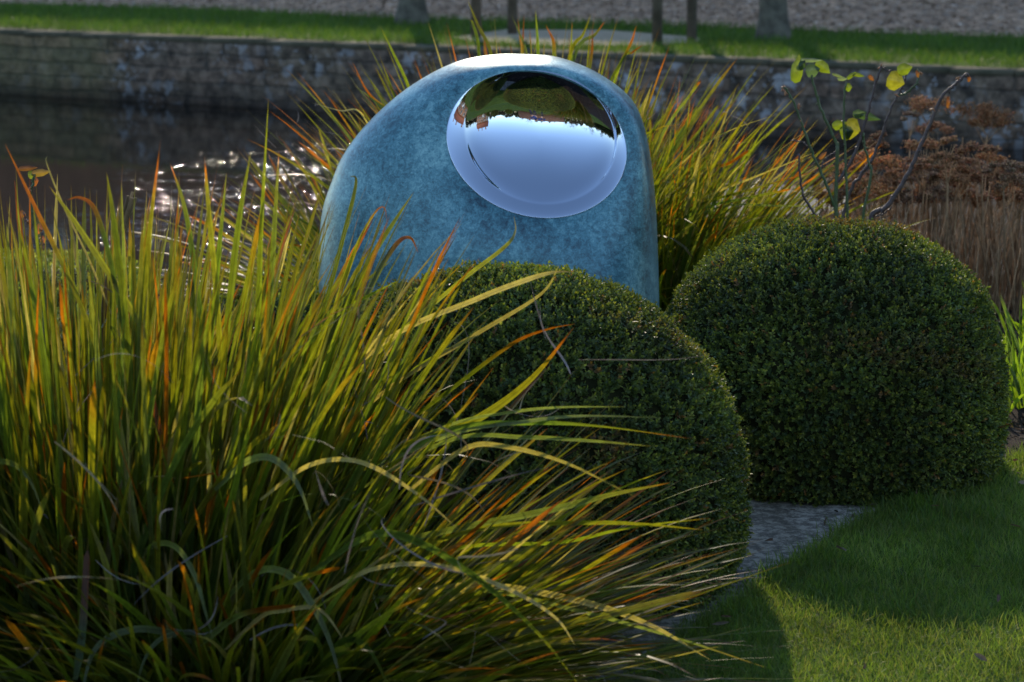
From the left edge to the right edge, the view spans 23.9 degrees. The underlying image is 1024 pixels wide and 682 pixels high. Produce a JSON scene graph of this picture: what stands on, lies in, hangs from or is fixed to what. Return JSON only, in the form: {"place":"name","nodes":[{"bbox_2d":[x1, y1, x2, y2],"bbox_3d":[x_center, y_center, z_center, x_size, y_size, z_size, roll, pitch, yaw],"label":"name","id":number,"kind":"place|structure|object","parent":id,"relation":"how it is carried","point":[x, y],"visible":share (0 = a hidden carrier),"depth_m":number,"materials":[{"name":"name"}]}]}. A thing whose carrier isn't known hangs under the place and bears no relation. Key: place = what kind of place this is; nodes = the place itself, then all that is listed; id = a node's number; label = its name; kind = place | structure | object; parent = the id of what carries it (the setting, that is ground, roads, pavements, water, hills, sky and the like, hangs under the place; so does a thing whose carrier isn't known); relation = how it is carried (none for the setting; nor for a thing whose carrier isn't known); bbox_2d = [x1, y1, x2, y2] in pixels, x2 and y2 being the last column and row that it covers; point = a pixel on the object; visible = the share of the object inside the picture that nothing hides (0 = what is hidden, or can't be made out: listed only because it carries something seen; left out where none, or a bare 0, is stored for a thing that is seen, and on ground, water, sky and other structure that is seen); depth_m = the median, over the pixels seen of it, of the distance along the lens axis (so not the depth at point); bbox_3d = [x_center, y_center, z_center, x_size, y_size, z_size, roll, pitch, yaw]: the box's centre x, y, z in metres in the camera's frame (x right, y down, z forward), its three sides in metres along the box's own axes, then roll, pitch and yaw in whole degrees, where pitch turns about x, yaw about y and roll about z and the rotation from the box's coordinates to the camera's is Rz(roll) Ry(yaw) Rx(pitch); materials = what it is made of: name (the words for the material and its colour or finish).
{"place":"outdoors","nodes":[
{"label":"outdoors","id":0,"kind":"place"},
{"bbox_2d":[0,31,1023,301],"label":"moat water","id":1,"kind":"structure","parent":0,"point":[90,145],"depth_m":18.10,"materials":[{"name":"grey liquid"}]},
{"bbox_2d":[0,28,1023,148],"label":"moat wall","id":2,"kind":"structure","parent":1,"relation":"in","point":[251,72],"depth_m":20.87,"materials":[{"name":"stone"}]},
{"bbox_2d":[0,0,1023,36],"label":"gravel drive","id":3,"kind":"structure","parent":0,"point":[907,11],"depth_m":25.26,"materials":[{"name":"grey gravel"}]},
{"bbox_2d":[0,0,1023,67],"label":"lawn","id":4,"kind":"structure","parent":0,"point":[665,51],"depth_m":21.97,"materials":[{"name":"green plant"}]},
{"bbox_2d":[394,0,429,24],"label":"bare tree","id":5,"kind":"object","parent":4,"relation":"on","point":[413,10],"visible":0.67,"depth_m":23.24,"materials":[{"name":"grey plant"}]},
{"bbox_2d":[456,30,698,45],"bbox_3d":[0.569,-2.718,21.634,2.204,0.001,1.874,0,11,0],"label":"paving pad","id":6,"kind":"object","parent":4,"relation":"on","point":[618,36],"visible":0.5,"depth_m":21.72,"materials":[{"name":"grey stone"}]},
{"bbox_2d":[471,0,696,44],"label":"garden arbour","id":7,"kind":"object","parent":6,"relation":"on","point":[657,13],"visible":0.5,"depth_m":21.20,"materials":[{"name":"brown wood"}]},
{"bbox_2d":[755,0,791,40],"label":"bare tree","id":8,"kind":"object","parent":4,"relation":"on","point":[773,17],"visible":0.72,"depth_m":21.39,"materials":[{"name":"grey plant"}]},
{"bbox_2d":[8,175,1023,525],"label":"ground","id":9,"kind":"structure","parent":0,"point":[1014,415],"depth_m":10.47,"materials":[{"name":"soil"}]},
{"bbox_2d":[18,165,50,347],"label":"rose shoot","id":10,"kind":"object","parent":9,"relation":"on","point":[33,175],"visible":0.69,"depth_m":6.25,"materials":[{"name":"green plant"}]},
{"bbox_2d":[3,245,162,311],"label":"ground cover","id":11,"kind":"object","parent":9,"relation":"on","point":[49,253],"visible":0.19,"depth_m":9.00,"materials":[{"name":"green plant"}]},
{"bbox_2d":[101,191,136,353],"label":"dry stalk","id":12,"kind":"object","parent":9,"relation":"on","point":[128,208],"visible":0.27,"depth_m":5.25,"materials":[{"name":"brown plant"}]},
{"bbox_2d":[42,298,207,358],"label":"ground cover","id":13,"kind":"object","parent":9,"relation":"on","point":[58,321],"visible":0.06,"depth_m":8.21,"materials":[{"name":"green plant"}]},
{"bbox_2d":[127,102,387,298],"bbox_3d":[-0.409,-0.458,8.402,1.991,0.832,1.890,0,11,0],"label":"sword leaf clump","id":14,"kind":"object","parent":9,"relation":"on","point":[285,203],"visible":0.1,"depth_m":8.43,"materials":[{"name":"green plant"}]},
{"bbox_2d":[182,280,342,385],"bbox_3d":[-0.663,0.067,6.898,0.693,0.490,0.634,0,11,0],"label":"trimmed bush","id":15,"kind":"object","parent":9,"relation":"on","point":[306,310],"visible":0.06,"depth_m":6.79,"materials":[{"name":"green plant"}]},
{"bbox_2d":[0,98,792,681],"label":"sword leaf clump","id":16,"kind":"object","parent":9,"relation":"on","point":[172,510],"visible":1,"depth_m":4.48,"materials":[{"name":"green plant"}]},
{"bbox_2d":[318,54,658,306],"bbox_3d":[-0.069,-0.329,7.403,1.057,1.089,0.620,0,11,0],"label":"sculpture","id":17,"kind":"object","parent":9,"relation":"on","point":[550,155],"visible":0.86,"depth_m":7.19,"materials":[{"name":"blue metal"}]},
{"bbox_2d":[284,259,753,624],"bbox_3d":[-0.017,0.190,5.523,1.149,0.775,0.990,0,11,0],"label":"box ball","id":18,"kind":"object","parent":9,"relation":"on","point":[687,398],"visible":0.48,"depth_m":5.22,"materials":[{"name":"green plant"}]},
{"bbox_2d":[246,2,876,309],"bbox_3d":[0.169,-0.611,8.385,2.196,1.140,2.163,6,13,29],"label":"sword leaf clump","id":19,"kind":"object","parent":9,"relation":"on","point":[679,135],"visible":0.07,"depth_m":8.27,"materials":[{"name":"green plant"}]},
{"bbox_2d":[621,75,935,312],"bbox_3d":[0.493,-0.483,8.393,2.032,0.886,2.080,0,11,0],"label":"sword leaf clump","id":20,"kind":"object","parent":9,"relation":"on","point":[677,275],"visible":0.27,"depth_m":8.14,"materials":[{"name":"green plant"}]},
{"bbox_2d":[665,213,1013,507],"bbox_3d":[0.859,0.017,6.513,0.971,0.719,0.934,0,11,0],"label":"box ball","id":21,"kind":"object","parent":9,"relation":"on","point":[857,359],"visible":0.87,"depth_m":6.17,"materials":[{"name":"green plant"}]},
{"bbox_2d":[777,162,909,226],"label":"sedum plant","id":22,"kind":"object","parent":9,"relation":"on","point":[842,193],"visible":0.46,"depth_m":8.71,"materials":[{"name":"brown plant"}]},
{"bbox_2d":[818,130,932,241],"bbox_3d":[1.322,-0.452,8.883,0.438,0.651,0.826,2,12,9],"label":"sedum plant","id":23,"kind":"object","parent":9,"relation":"on","point":[879,190],"visible":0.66,"depth_m":8.72,"materials":[{"name":"brown plant"}]},
{"bbox_2d":[781,55,970,220],"bbox_3d":[1.106,-0.348,7.478,0.577,1.079,0.125,0,11,0],"label":"rose bush","id":24,"kind":"object","parent":9,"relation":"on","point":[850,129],"visible":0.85,"depth_m":7.37,"materials":[{"name":"green plant"}]},
{"bbox_2d":[823,136,962,264],"bbox_3d":[1.423,-0.462,9.075,0.544,0.594,0.814,0,11,0],"label":"sedum plant","id":25,"kind":"object","parent":9,"relation":"on","point":[919,196],"visible":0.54,"depth_m":8.93,"materials":[{"name":"brown plant"}]},
{"bbox_2d":[888,94,977,271],"bbox_3d":[1.708,-0.650,9.760,0.333,0.690,0.564,0,11,0],"label":"sedum plant","id":26,"kind":"object","parent":9,"relation":"on","point":[919,105],"visible":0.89,"depth_m":9.71,"materials":[{"name":"brown plant"}]},
{"bbox_2d":[888,135,1022,320],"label":"sedum plant","id":27,"kind":"object","parent":9,"relation":"on","point":[946,170],"visible":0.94,"depth_m":8.73,"materials":[{"name":"brown plant"}]},
{"bbox_2d":[910,140,1022,313],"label":"sedum plant","id":28,"kind":"object","parent":9,"relation":"on","point":[979,175],"visible":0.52,"depth_m":8.92,"materials":[{"name":"brown plant"}]},
{"bbox_2d":[932,98,1022,250],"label":"sedum plant","id":29,"kind":"object","parent":9,"relation":"on","point":[982,121],"visible":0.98,"depth_m":10.32,"materials":[{"name":"brown plant"}]},
{"bbox_2d":[949,159,1023,327],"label":"sedum plant","id":30,"kind":"object","parent":9,"relation":"on","point":[1017,179],"visible":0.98,"depth_m":8.63,"materials":[{"name":"brown plant"}]},
{"bbox_2d":[991,298,1023,357],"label":"bulb shoots","id":31,"kind":"object","parent":9,"relation":"on","point":[999,314],"visible":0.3,"depth_m":7.97,"materials":[{"name":"green plant"}]},
{"bbox_2d":[997,294,1023,348],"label":"bulb shoots","id":32,"kind":"object","parent":9,"relation":"on","point":[1008,320],"visible":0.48,"depth_m":8.04,"materials":[{"name":"green plant"}]},
{"bbox_2d":[1001,333,1022,372],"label":"bulb shoots","id":33,"kind":"object","parent":9,"relation":"on","point":[1005,340],"visible":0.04,"depth_m":7.69,"materials":[{"name":"green plant"}]},
{"bbox_2d":[1001,316,1023,366],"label":"bulb shoots","id":34,"kind":"object","parent":9,"relation":"on","point":[1019,346],"visible":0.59,"depth_m":7.63,"materials":[{"name":"green plant"}]},
{"bbox_2d":[1005,335,1023,385],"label":"bulb shoots","id":35,"kind":"object","parent":9,"relation":"on","point":[1007,359],"visible":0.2,"depth_m":7.45,"materials":[{"name":"green plant"}]},
{"bbox_2d":[1006,387,1023,411],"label":"bulb shoots","id":36,"kind":"object","parent":9,"relation":"on","point":[1015,402],"visible":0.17,"depth_m":7.11,"materials":[{"name":"green plant"}]},
{"bbox_2d":[1006,282,1023,338],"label":"bulb shoots","id":37,"kind":"object","parent":9,"relation":"on","point":[1016,323],"visible":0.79,"depth_m":8.11,"materials":[{"name":"green plant"}]},
{"bbox_2d":[1008,350,1023,408],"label":"bulb shoots","id":38,"kind":"object","parent":9,"relation":"on","point":[1016,392],"visible":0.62,"depth_m":7.22,"materials":[{"name":"green plant"}]},
{"bbox_2d":[1009,345,1023,403],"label":"bulb shoots","id":39,"kind":"object","parent":9,"relation":"on","point":[1012,358],"visible":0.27,"depth_m":7.36,"materials":[{"name":"green plant"}]},
{"bbox_2d":[549,498,874,679],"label":"stone path","id":40,"kind":"structure","parent":0,"point":[781,523],"depth_m":5.92,"materials":[{"name":"grey stone"}]},
{"bbox_2d":[707,185,844,215],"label":"bank paving","id":41,"kind":"structure","parent":0,"point":[813,201],"depth_m":11.53,"materials":[{"name":"grey stone"}]},
{"bbox_2d":[617,340,1023,681],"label":"lawn","id":42,"kind":"structure","parent":0,"point":[865,649],"depth_m":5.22,"materials":[{"name":"green plant"}]},
{"bbox_2d":[599,438,1023,680],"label":"lawn fringe","id":43,"kind":"object","parent":42,"relation":"on","point":[698,622],"visible":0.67,"depth_m":5.52,"materials":[{"name":"green plant"}]},
{"bbox_2d":[629,459,1023,668],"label":"lawn litter","id":44,"kind":"object","parent":42,"relation":"on","point":[980,656],"visible":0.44,"depth_m":5.18,"materials":[{"name":"brown plant"}]}
]}

